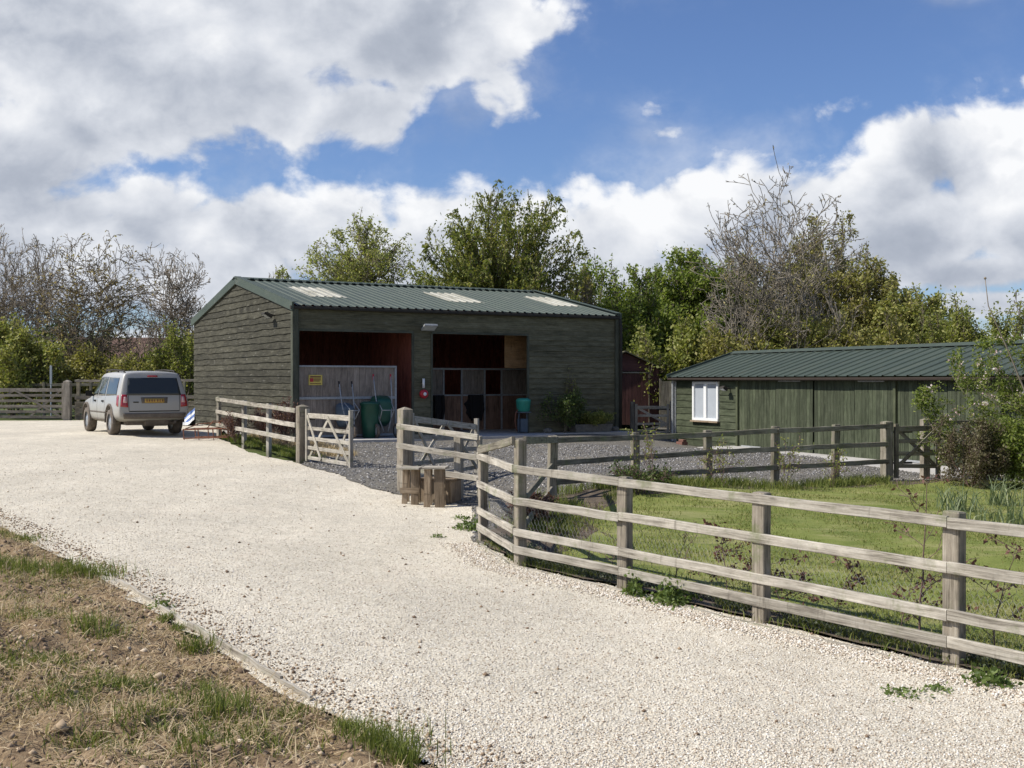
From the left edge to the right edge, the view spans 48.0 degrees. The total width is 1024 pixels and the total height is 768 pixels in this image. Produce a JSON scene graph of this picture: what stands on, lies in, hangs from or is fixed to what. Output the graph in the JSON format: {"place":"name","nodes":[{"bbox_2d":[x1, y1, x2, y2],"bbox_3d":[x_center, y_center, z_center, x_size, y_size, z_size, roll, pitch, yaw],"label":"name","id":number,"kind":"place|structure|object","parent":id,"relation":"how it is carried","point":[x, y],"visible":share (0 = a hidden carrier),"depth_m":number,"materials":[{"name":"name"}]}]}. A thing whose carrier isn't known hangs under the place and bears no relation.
{"place":"outdoors","nodes":[
{"label":"outdoors","id":0,"kind":"place"},
{"bbox_2d":[0,521,461,767],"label":"soil bank","id":1,"kind":"structure","parent":0,"point":[21,762],"depth_m":6.41,"materials":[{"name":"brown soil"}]},
{"bbox_2d":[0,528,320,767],"bbox_3d":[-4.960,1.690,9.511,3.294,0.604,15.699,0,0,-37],"label":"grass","id":2,"kind":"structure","parent":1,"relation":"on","point":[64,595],"depth_m":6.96,"materials":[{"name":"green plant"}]},
{"bbox_2d":[0,528,372,767],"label":"grass tufts","id":3,"kind":"object","parent":1,"relation":"on","point":[125,680],"visible":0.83,"depth_m":6.18,"materials":[{"name":"green plant"}]},
{"bbox_2d":[0,544,396,767],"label":"soil lumps","id":4,"kind":"object","parent":1,"relation":"on","point":[64,727],"visible":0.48,"depth_m":7.09,"materials":[{"name":"brown soil"}]},
{"bbox_2d":[0,529,429,767],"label":"soil clods","id":5,"kind":"object","parent":1,"relation":"on","point":[110,757],"visible":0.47,"depth_m":7.15,"materials":[{"name":"brown soil"}]},
{"bbox_2d":[0,549,451,767],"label":"grass tufts","id":6,"kind":"object","parent":1,"relation":"on","point":[383,732],"visible":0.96,"depth_m":6.50,"materials":[{"name":"green plant"}]},
{"bbox_2d":[214,432,324,457],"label":"rough grass","id":7,"kind":"structure","parent":0,"point":[285,450],"depth_m":27.91,"materials":[{"name":"green plant"}]},
{"bbox_2d":[222,429,630,442],"bbox_3d":[-3.424,1.508,36.427,10.450,0.160,11.150,0,0,-30],"label":"concrete apron","id":8,"kind":"object","parent":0,"point":[495,433],"visible":0.17,"depth_m":32.80,"materials":[{"name":"grey concrete"}]},
{"bbox_2d":[335,381,359,437],"bbox_3d":[-4.311,0.682,30.571,0.500,1.523,0.650,0,0,-40],"label":"wheelbarrow","id":9,"kind":"object","parent":8,"relation":"on","point":[341,408],"visible":0.57,"depth_m":30.58,"materials":[{"name":"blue metal"}]},
{"bbox_2d":[360,401,379,437],"bbox_3d":[-3.822,0.952,30.935,0.550,0.980,0.550,0,0,-30],"label":"wheelie bin","id":10,"kind":"object","parent":8,"relation":"on","point":[369,415],"visible":0.98,"depth_m":30.74,"materials":[{"name":"green plastic"}]},
{"bbox_2d":[370,374,396,437],"bbox_3d":[-3.435,0.585,31.049,0.640,1.713,0.690,0,0,-26],"label":"wheelbarrow","id":11,"kind":"object","parent":8,"relation":"on","point":[385,411],"visible":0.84,"depth_m":31.06,"materials":[{"name":"green plastic"}]},
{"bbox_2d":[191,276,622,436],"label":"timber barn","id":12,"kind":"structure","parent":8,"relation":"on","point":[501,351],"depth_m":34.27,"materials":[{"name":"wood"}]},
{"bbox_2d":[464,395,484,420],"bbox_3d":[-1.131,0.734,35.704,0.742,0.804,0.170,0,0,-30],"label":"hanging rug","id":13,"kind":"object","parent":12,"relation":"hanging from","point":[474,405],"visible":0.98,"depth_m":35.69,"materials":[{"name":"black fabric"}]},
{"bbox_2d":[514,398,530,432],"bbox_3d":[0.331,0.923,33.576,0.468,1.021,0.458,0,0,8],"label":"water drinker","id":14,"kind":"object","parent":8,"relation":"on","point":[522,405],"visible":1,"depth_m":33.47,"materials":[{"name":"teal plastic"}]},
{"bbox_2d":[535,387,587,432],"bbox_3d":[1.521,0.764,33.921,1.340,1.357,1.434,0,0,39],"label":"shrub","id":15,"kind":"object","parent":8,"relation":"on","point":[570,410],"visible":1,"depth_m":33.70,"materials":[{"name":"green plant"}]},
{"bbox_2d":[568,423,612,432],"bbox_3d":[2.353,1.320,34.444,1.360,0.240,0.400,0,0,-30],"label":"planter trough","id":16,"kind":"object","parent":8,"relation":"on","point":[603,427],"visible":0.86,"depth_m":34.23,"materials":[{"name":"grey stone"}]},
{"bbox_2d":[577,408,616,425],"bbox_3d":[2.523,1.000,34.517,1.262,0.609,1.164,0,0,0],"label":"trough plant","id":17,"kind":"object","parent":16,"relation":"in","point":[595,418],"visible":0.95,"depth_m":34.28,"materials":[{"name":"green plant"}]},
{"bbox_2d":[0,397,1020,767],"bbox_3d":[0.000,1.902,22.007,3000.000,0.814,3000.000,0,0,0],"label":"ground","id":18,"kind":"structure","parent":0,"point":[262,453],"depth_m":26.93,"materials":[{"name":"green plant"}]},
{"bbox_2d":[0,224,68,413],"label":"poplar tree","id":19,"kind":"object","parent":18,"relation":"on","point":[5,309],"visible":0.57,"depth_m":57.69,"materials":[{"name":"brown plant"}]},
{"bbox_2d":[0,307,71,418],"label":"hedge bush","id":20,"kind":"object","parent":18,"relation":"on","point":[20,353],"visible":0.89,"depth_m":49.88,"materials":[{"name":"green plant"}]},
{"bbox_2d":[0,234,80,409],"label":"poplar tree","id":21,"kind":"object","parent":18,"relation":"on","point":[38,272],"visible":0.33,"depth_m":61.44,"materials":[{"name":"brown plant"}]},
{"bbox_2d":[63,380,71,419],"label":"gate post","id":22,"kind":"object","parent":18,"relation":"on","point":[67,399],"visible":0.88,"depth_m":43.88,"materials":[{"name":"grey wood"}]},
{"bbox_2d":[0,383,62,418],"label":"field gate","id":23,"kind":"structure","parent":22,"relation":"attached to","point":[39,406],"depth_m":43.93,"materials":[{"name":"grey wood"}]},
{"bbox_2d":[25,335,113,415],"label":"hedge bush","id":24,"kind":"object","parent":18,"relation":"on","point":[98,365],"visible":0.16,"depth_m":52.48,"materials":[{"name":"green plant"}]},
{"bbox_2d":[35,307,124,413],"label":"hedge bush","id":25,"kind":"object","parent":18,"relation":"on","point":[52,325],"visible":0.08,"depth_m":57.30,"materials":[{"name":"green plant"}]},
{"bbox_2d":[38,343,144,412],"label":"hedge bush","id":26,"kind":"object","parent":18,"relation":"on","point":[66,372],"visible":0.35,"depth_m":51.51,"materials":[{"name":"green plant"}]},
{"bbox_2d":[31,230,166,367],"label":"sycamore tree","id":27,"kind":"object","parent":18,"relation":"on","point":[74,308],"visible":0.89,"depth_m":53.93,"materials":[{"name":"brown plant"}]},
{"bbox_2d":[75,379,193,419],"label":"board fence","id":28,"kind":"object","parent":18,"relation":"on","point":[79,404],"visible":0.2,"depth_m":44.20,"materials":[{"name":"grey wood"}]},
{"bbox_2d":[115,242,210,365],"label":"ash tree","id":29,"kind":"object","parent":18,"relation":"on","point":[186,306],"visible":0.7,"depth_m":59.40,"materials":[{"name":"brown plant"}]},
{"bbox_2d":[143,315,193,406],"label":"hedge bush","id":30,"kind":"object","parent":18,"relation":"on","point":[182,367],"visible":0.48,"depth_m":52.54,"materials":[{"name":"green plant"}]},
{"bbox_2d":[216,396,295,456],"bbox_3d":[-6.275,1.053,28.086,0.250,1.409,7.207,0,0,-28],"label":"post and rail fence","id":31,"kind":"object","parent":18,"relation":"on","point":[268,420],"visible":0.95,"depth_m":27.36,"materials":[{"name":"grey wood"}]},
{"bbox_2d":[265,395,297,444],"bbox_3d":[-5.533,0.898,27.985,0.874,1.378,0.855,0,0,39],"label":"beech sapling","id":32,"kind":"object","parent":18,"relation":"on","point":[278,415],"visible":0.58,"depth_m":27.89,"materials":[{"name":"orange plant"}]},
{"bbox_2d":[292,209,434,284],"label":"willow tree","id":33,"kind":"object","parent":18,"relation":"on","point":[359,268],"visible":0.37,"depth_m":51.50,"materials":[{"name":"green plant"}]},
{"bbox_2d":[398,179,598,306],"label":"cherry tree","id":34,"kind":"object","parent":18,"relation":"on","point":[497,265],"visible":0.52,"depth_m":46.47,"materials":[{"name":"green plant"}]},
{"bbox_2d":[569,275,599,305],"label":"sapling","id":35,"kind":"object","parent":18,"relation":"on","point":[585,293],"visible":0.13,"depth_m":45.82,"materials":[{"name":"green plant"}]},
{"bbox_2d":[574,251,628,307],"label":"tree","id":36,"kind":"object","parent":18,"relation":"on","point":[602,283],"visible":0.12,"depth_m":52.39,"materials":[{"name":"green plant"}]},
{"bbox_2d":[622,351,662,425],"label":"garage shed","id":37,"kind":"structure","parent":18,"relation":"on","point":[632,391],"depth_m":43.04,"materials":[{"name":"brown wood"}]},
{"bbox_2d":[622,373,648,424],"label":"garage door","id":38,"kind":"structure","parent":37,"relation":"in","point":[636,394],"depth_m":43.02,"materials":[{"name":"red wood"}]},
{"bbox_2d":[597,263,692,370],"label":"belt tree","id":39,"kind":"object","parent":18,"relation":"on","point":[637,304],"visible":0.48,"depth_m":48.57,"materials":[{"name":"green plant"}]},
{"bbox_2d":[622,307,714,400],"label":"bush","id":40,"kind":"object","parent":18,"relation":"on","point":[678,354],"visible":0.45,"depth_m":43.25,"materials":[{"name":"green plant"}]},
{"bbox_2d":[644,242,745,345],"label":"belt tree","id":41,"kind":"object","parent":18,"relation":"on","point":[683,282],"visible":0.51,"depth_m":50.97,"materials":[{"name":"green plant"}]},
{"bbox_2d":[679,321,771,366],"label":"bush","id":42,"kind":"object","parent":18,"relation":"on","point":[721,345],"visible":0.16,"depth_m":42.01,"materials":[{"name":"green plant"}]},
{"bbox_2d":[476,439,1023,674],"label":"post and rail fence","id":43,"kind":"object","parent":18,"relation":"on","point":[955,570],"visible":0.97,"depth_m":9.92,"materials":[{"name":"brown wood"}]},
{"bbox_2d":[717,252,791,345],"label":"belt tree","id":44,"kind":"object","parent":18,"relation":"on","point":[750,275],"visible":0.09,"depth_m":53.04,"materials":[{"name":"green plant"}]},
{"bbox_2d":[684,146,869,350],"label":"bare ash tree","id":45,"kind":"object","parent":18,"relation":"on","point":[782,278],"visible":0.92,"depth_m":43.56,"materials":[{"name":"brown plant"}]},
{"bbox_2d":[746,254,845,348],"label":"belt tree","id":46,"kind":"object","parent":18,"relation":"on","point":[838,286],"visible":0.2,"depth_m":51.44,"materials":[{"name":"green plant"}]},
{"bbox_2d":[741,303,865,349],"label":"bush","id":47,"kind":"object","parent":18,"relation":"on","point":[779,335],"visible":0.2,"depth_m":42.89,"materials":[{"name":"green plant"}]},
{"bbox_2d":[786,207,873,329],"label":"belt tree","id":48,"kind":"object","parent":18,"relation":"on","point":[839,253],"visible":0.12,"depth_m":56.11,"materials":[{"name":"green plant"}]},
{"bbox_2d":[796,305,917,347],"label":"bush","id":49,"kind":"object","parent":18,"relation":"on","point":[894,338],"visible":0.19,"depth_m":42.07,"materials":[{"name":"green plant"}]},
{"bbox_2d":[819,251,914,344],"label":"belt tree","id":50,"kind":"object","parent":18,"relation":"on","point":[876,284],"visible":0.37,"depth_m":51.24,"materials":[{"name":"green plant"}]},
{"bbox_2d":[868,282,955,344],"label":"belt tree","id":51,"kind":"object","parent":18,"relation":"on","point":[909,309],"visible":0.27,"depth_m":49.28,"materials":[{"name":"green plant"}]},
{"bbox_2d":[909,301,990,343],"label":"hedge bush","id":52,"kind":"object","parent":18,"relation":"on","point":[933,331],"visible":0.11,"depth_m":43.88,"materials":[{"name":"green plant"}]},
{"bbox_2d":[909,277,1023,481],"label":"apple tree","id":53,"kind":"object","parent":18,"relation":"on","point":[1006,391],"visible":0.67,"depth_m":21.89,"materials":[{"name":"green plant"}]},
{"bbox_2d":[936,286,1001,342],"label":"hedge bush","id":54,"kind":"object","parent":18,"relation":"on","point":[961,328],"visible":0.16,"depth_m":42.00,"materials":[{"name":"green plant"}]},
{"bbox_2d":[976,287,1023,341],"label":"hedge bush","id":55,"kind":"object","parent":18,"relation":"on","point":[1019,326],"visible":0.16,"depth_m":39.87,"materials":[{"name":"green plant"}]},
{"bbox_2d":[0,444,1023,767],"bbox_3d":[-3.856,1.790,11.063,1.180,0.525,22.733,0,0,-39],"label":"gravel","id":56,"kind":"structure","parent":0,"point":[332,692],"depth_m":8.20,"materials":[{"name":"beige gravel"}]},
{"bbox_2d":[0,420,1023,767],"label":"gravel drive","id":57,"kind":"structure","parent":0,"point":[126,446],"depth_m":9.54,"materials":[{"name":"beige gravel"}]},
{"bbox_2d":[82,369,188,434],"bbox_3d":[-10.824,0.485,32.799,2.260,1.809,4.522,0,0,-33],"label":"parked car","id":58,"kind":"object","parent":57,"relation":"on","point":[146,400],"visible":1,"depth_m":31.13,"materials":[{"name":"silver metal"}]},
{"bbox_2d":[119,579,312,707],"bbox_3d":[-2.403,1.880,8.702,0.060,0.200,4.218,0,0,-34],"label":"edging board","id":59,"kind":"object","parent":57,"relation":"on","point":[254,663],"visible":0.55,"depth_m":8.05,"materials":[{"name":"brown wood"}]},
{"bbox_2d":[399,466,448,507],"bbox_3d":[-1.352,1.574,17.636,0.745,0.634,0.524,0,0,6],"label":"wooden stool","id":60,"kind":"object","parent":57,"relation":"on","point":[406,490],"visible":0.84,"depth_m":17.59,"materials":[{"name":"brown wood"}]},
{"bbox_2d":[421,477,461,502],"bbox_3d":[-1.121,1.649,17.956,0.580,0.365,0.350,0,0,25],"label":"wooden crate","id":61,"kind":"object","parent":57,"relation":"on","point":[453,490],"visible":0.46,"depth_m":17.81,"materials":[{"name":"brown wood"}]},
{"bbox_2d":[5,453,1023,754],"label":"odd stones","id":62,"kind":"object","parent":57,"relation":"on","point":[487,611],"visible":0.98,"depth_m":8.76,"materials":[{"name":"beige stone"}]},
{"bbox_2d":[637,569,710,610],"bbox_3d":[1.484,1.894,10.778,0.713,0.421,0.650,0,0,-32],"label":"gravel weed","id":63,"kind":"object","parent":57,"relation":"on","point":[667,595],"visible":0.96,"depth_m":10.75,"materials":[{"name":"green plant"}]},
{"bbox_2d":[439,542,1023,703],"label":"coarse stones","id":64,"kind":"object","parent":57,"relation":"on","point":[678,610],"visible":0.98,"depth_m":9.73,"materials":[{"name":"beige gravel"}]},
{"bbox_2d":[478,543,1023,688],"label":"kerb board","id":65,"kind":"object","parent":57,"relation":"on","point":[698,609],"visible":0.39,"depth_m":9.98,"materials":[{"name":"brown wood"}]},
{"bbox_2d":[961,662,1023,690],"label":"gravel weed","id":66,"kind":"object","parent":57,"relation":"on","point":[992,677],"visible":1,"depth_m":7.93,"materials":[{"name":"green plant"}]},
{"bbox_2d":[0,0,1023,342],"label":"sky","id":67,"kind":"structure","parent":0,"point":[236,135],"materials":[{"name":"blue"}]},
{"bbox_2d":[302,425,956,548],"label":"yard gravel","id":68,"kind":"structure","parent":0,"point":[664,443],"depth_m":24.43,"materials":[{"name":"grey gravel"}]},
{"bbox_2d":[296,405,308,463],"bbox_3d":[-4.520,1.137,24.804,0.223,1.385,0.242,0,0,-28],"label":"gate post","id":69,"kind":"object","parent":68,"relation":"on","point":[300,434],"visible":0.72,"depth_m":24.69,"materials":[{"name":"grey wood"}]},
{"bbox_2d":[305,409,352,467],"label":"yard gate","id":70,"kind":"structure","parent":69,"relation":"attached to","point":[309,416],"depth_m":23.57,"materials":[{"name":"brown wood"}]},
{"bbox_2d":[397,407,412,490],"bbox_3d":[-1.751,1.141,18.804,0.193,1.529,0.202,0,0,-35],"label":"gate post","id":71,"kind":"object","parent":68,"relation":"on","point":[404,416],"visible":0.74,"depth_m":18.73,"materials":[{"name":"grey wood"}]},
{"bbox_2d":[413,413,478,477],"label":"yard gate","id":72,"kind":"structure","parent":71,"relation":"attached to","point":[474,427],"depth_m":20.17,"materials":[{"name":"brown wood"}]},
{"bbox_2d":[396,423,482,501],"bbox_3d":[-0.660,1.317,16.740,1.067,1.343,4.394,0,0,-19],"label":"post and rail fence","id":73,"kind":"object","parent":68,"relation":"on","point":[458,454],"visible":0.7,"depth_m":18.07,"materials":[{"name":"brown wood"}]},
{"bbox_2d":[659,378,671,427],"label":"board fence","id":74,"kind":"object","parent":68,"relation":"on","point":[665,393],"visible":0.16,"depth_m":42.47,"materials":[{"name":"grey wood"}]},
{"bbox_2d":[670,401,671,439],"bbox_3d":[5.008,1.217,36.005,0.134,1.371,0.130,0,0,0],"label":"gate post","id":75,"kind":"object","parent":68,"relation":"on","point":[670,418],"visible":0.39,"depth_m":35.94,"materials":[{"name":"grey wood"}]},
{"bbox_2d":[635,404,669,433],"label":"gate","id":76,"kind":"structure","parent":75,"relation":"attached to","point":[661,424],"depth_m":36.08,"materials":[{"name":"grey wood"}]},
{"bbox_2d":[478,424,889,542],"bbox_3d":[2.558,1.288,18.206,2.795,1.456,11.896,0,0,37],"label":"post and rail fence","id":77,"kind":"object","parent":68,"relation":"on","point":[553,462],"visible":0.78,"depth_m":20.13,"materials":[{"name":"brown wood"}]},
{"bbox_2d":[666,340,1023,466],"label":"stable shed","id":78,"kind":"structure","parent":68,"relation":"on","point":[828,386],"depth_m":29.17,"materials":[{"name":"green paint"}]},
{"bbox_2d":[690,382,719,422],"bbox_3d":[5.625,0.521,33.475,0.135,1.185,1.420,0,0,-24],"label":"window","id":79,"kind":"structure","parent":78,"relation":"in","point":[705,395],"depth_m":33.42,"materials":[{"name":"white paint"}]},
{"bbox_2d":[739,381,775,447],"bbox_3d":[6.651,0.821,31.268,0.065,1.940,1.635,0,0,-24],"label":"plank door","id":80,"kind":"structure","parent":78,"relation":"in","point":[757,399],"depth_m":31.28,"materials":[{"name":"green paint"}]},
{"bbox_2d":[776,381,812,452],"bbox_3d":[7.296,0.826,29.783,0.045,1.940,1.525,0,0,-24],"label":"plank door","id":81,"kind":"structure","parent":78,"relation":"in","point":[794,399],"depth_m":29.72,"materials":[{"name":"green paint"}]},
{"bbox_2d":[814,381,854,456],"bbox_3d":[7.952,0.831,28.392,0.026,1.940,1.485,0,0,-24],"label":"plank door","id":82,"kind":"structure","parent":78,"relation":"in","point":[834,401],"depth_m":28.36,"materials":[{"name":"green paint"}]},
{"bbox_2d":[855,381,892,459],"bbox_3d":[8.518,0.836,27.046,0.045,1.940,1.365,0,0,-24],"label":"plank door","id":83,"kind":"structure","parent":78,"relation":"in","point":[873,399],"depth_m":27.13,"materials":[{"name":"green paint"}]},
{"bbox_2d":[897,381,947,465],"bbox_3d":[9.131,0.840,25.684,0.065,1.940,1.545,0,0,-24],"label":"plank door","id":84,"kind":"structure","parent":78,"relation":"in","point":[906,416],"depth_m":25.94,"materials":[{"name":"green paint"}]},
{"bbox_2d":[948,381,1002,466],"bbox_3d":[9.764,0.845,24.273,0.025,1.940,1.485,0,0,-24],"label":"plank door","id":85,"kind":"structure","parent":78,"relation":"in","point":[957,395],"depth_m":24.51,"materials":[{"name":"green paint"}]},
{"bbox_2d":[880,421,892,480],"bbox_3d":[7.218,1.366,22.155,0.172,1.309,0.201,0,0,-15],"label":"gate post","id":86,"kind":"object","parent":68,"relation":"on","point":[886,435],"visible":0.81,"depth_m":22.07,"materials":[{"name":"grey wood"}]},
{"bbox_2d":[893,424,940,479],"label":"garden gate","id":87,"kind":"structure","parent":86,"relation":"attached to","point":[901,431],"depth_m":22.25,"materials":[{"name":"brown wood"}]},
{"bbox_2d":[472,471,926,537],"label":"tall grass","id":88,"kind":"structure","parent":0,"point":[708,482],"depth_m":19.24,"materials":[{"name":"green plant"}]},
{"bbox_2d":[483,478,1022,676],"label":"planting bed soil","id":89,"kind":"structure","parent":0,"point":[591,495],"depth_m":13.68,"materials":[{"name":"brown soil"}]},
{"bbox_2d":[502,490,558,525],"bbox_3d":[0.267,1.645,15.392,0.804,0.571,0.772,0,0,0],"label":"rose bush","id":90,"kind":"object","parent":89,"relation":"on","point":[547,496],"visible":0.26,"depth_m":15.36,"materials":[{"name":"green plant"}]},
{"bbox_2d":[607,459,679,493],"bbox_3d":[2.034,1.446,17.845,1.056,0.583,1.029,0,0,-31],"label":"rose bush","id":91,"kind":"object","parent":89,"relation":"on","point":[634,473],"visible":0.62,"depth_m":17.71,"materials":[{"name":"green plant"}]},
{"bbox_2d":[692,434,743,485],"bbox_3d":[3.405,1.299,19.214,0.844,0.957,0.664,0,0,37],"label":"rose bush","id":92,"kind":"object","parent":89,"relation":"on","point":[718,459],"visible":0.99,"depth_m":19.15,"materials":[{"name":"green plant"}]},
{"bbox_2d":[474,538,1023,681],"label":"verge grass","id":93,"kind":"structure","parent":89,"relation":"on","point":[885,640],"depth_m":9.36,"materials":[{"name":"green plant"}]},
{"bbox_2d":[482,532,1023,678],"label":"ground cover","id":94,"kind":"object","parent":89,"relation":"on","point":[612,576],"visible":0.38,"depth_m":10.47,"materials":[{"name":"green plant"}]},
{"bbox_2d":[795,555,866,612],"bbox_3d":[2.730,1.760,9.803,0.694,0.654,0.560,0,0,0],"label":"beech whip","id":95,"kind":"object","parent":89,"relation":"on","point":[815,598],"visible":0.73,"depth_m":9.82,"materials":[{"name":"brown plant"}]},
{"bbox_2d":[883,474,976,643],"bbox_3d":[3.305,1.383,9.046,0.743,1.411,0.697,0,0,0],"label":"beech whip","id":96,"kind":"object","parent":89,"relation":"on","point":[923,580],"visible":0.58,"depth_m":9.12,"materials":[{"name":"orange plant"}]},
{"bbox_2d":[940,534,1023,645],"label":"beech whip","id":97,"kind":"object","parent":89,"relation":"on","point":[1003,588],"visible":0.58,"depth_m":8.58,"materials":[{"name":"brown plant"}]},
{"bbox_2d":[553,479,1023,663],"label":"lawn","id":98,"kind":"structure","parent":0,"point":[697,514],"depth_m":14.03,"materials":[{"name":"green plant"}]},
{"bbox_2d":[689,519,751,588],"bbox_3d":[2.073,1.692,11.165,0.542,0.766,0.728,0,0,34],"label":"beech whip","id":99,"kind":"object","parent":98,"relation":"on","point":[721,543],"visible":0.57,"depth_m":11.24,"materials":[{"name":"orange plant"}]},
{"bbox_2d":[731,550,819,600],"bbox_3d":[2.397,1.738,10.298,0.753,0.687,0.670,0,0,26],"label":"beech whip","id":100,"kind":"object","parent":98,"relation":"on","point":[802,575],"visible":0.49,"depth_m":10.27,"materials":[{"name":"brown plant"}]},
{"bbox_2d":[893,565,941,625],"bbox_3d":[3.388,1.749,9.614,0.435,0.682,0.475,0,0,26],"label":"beech whip","id":101,"kind":"object","parent":98,"relation":"on","point":[916,586],"visible":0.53,"depth_m":9.54,"materials":[{"name":"brown plant"}]},
{"bbox_2d":[923,479,995,511],"bbox_3d":[6.619,1.635,17.079,1.145,0.496,0.940,0,0,18],"label":"daffodil clump","id":102,"kind":"object","parent":98,"relation":"on","point":[958,502],"visible":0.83,"depth_m":17.08,"materials":[{"name":"green plant"}]},
{"bbox_2d":[926,412,1015,488],"bbox_3d":[8.443,1.236,20.833,1.408,1.499,1.567,0,0,-19],"label":"dark shrub","id":103,"kind":"object","parent":98,"relation":"on","point":[978,457],"visible":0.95,"depth_m":20.50,"materials":[{"name":"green plant"}]},
{"bbox_2d":[961,475,1023,506],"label":"daffodil clump","id":104,"kind":"object","parent":98,"relation":"on","point":[993,496],"visible":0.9,"depth_m":17.71,"materials":[{"name":"green plant"}]},
{"bbox_2d":[967,412,1023,489],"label":"green bush","id":105,"kind":"object","parent":98,"relation":"on","point":[1014,437],"visible":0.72,"depth_m":20.32,"materials":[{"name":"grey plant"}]},
{"bbox_2d":[697,446,1023,482],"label":"stable path","id":106,"kind":"structure","parent":0,"point":[917,470],"depth_m":27.02,"materials":[{"name":"grey gravel"}]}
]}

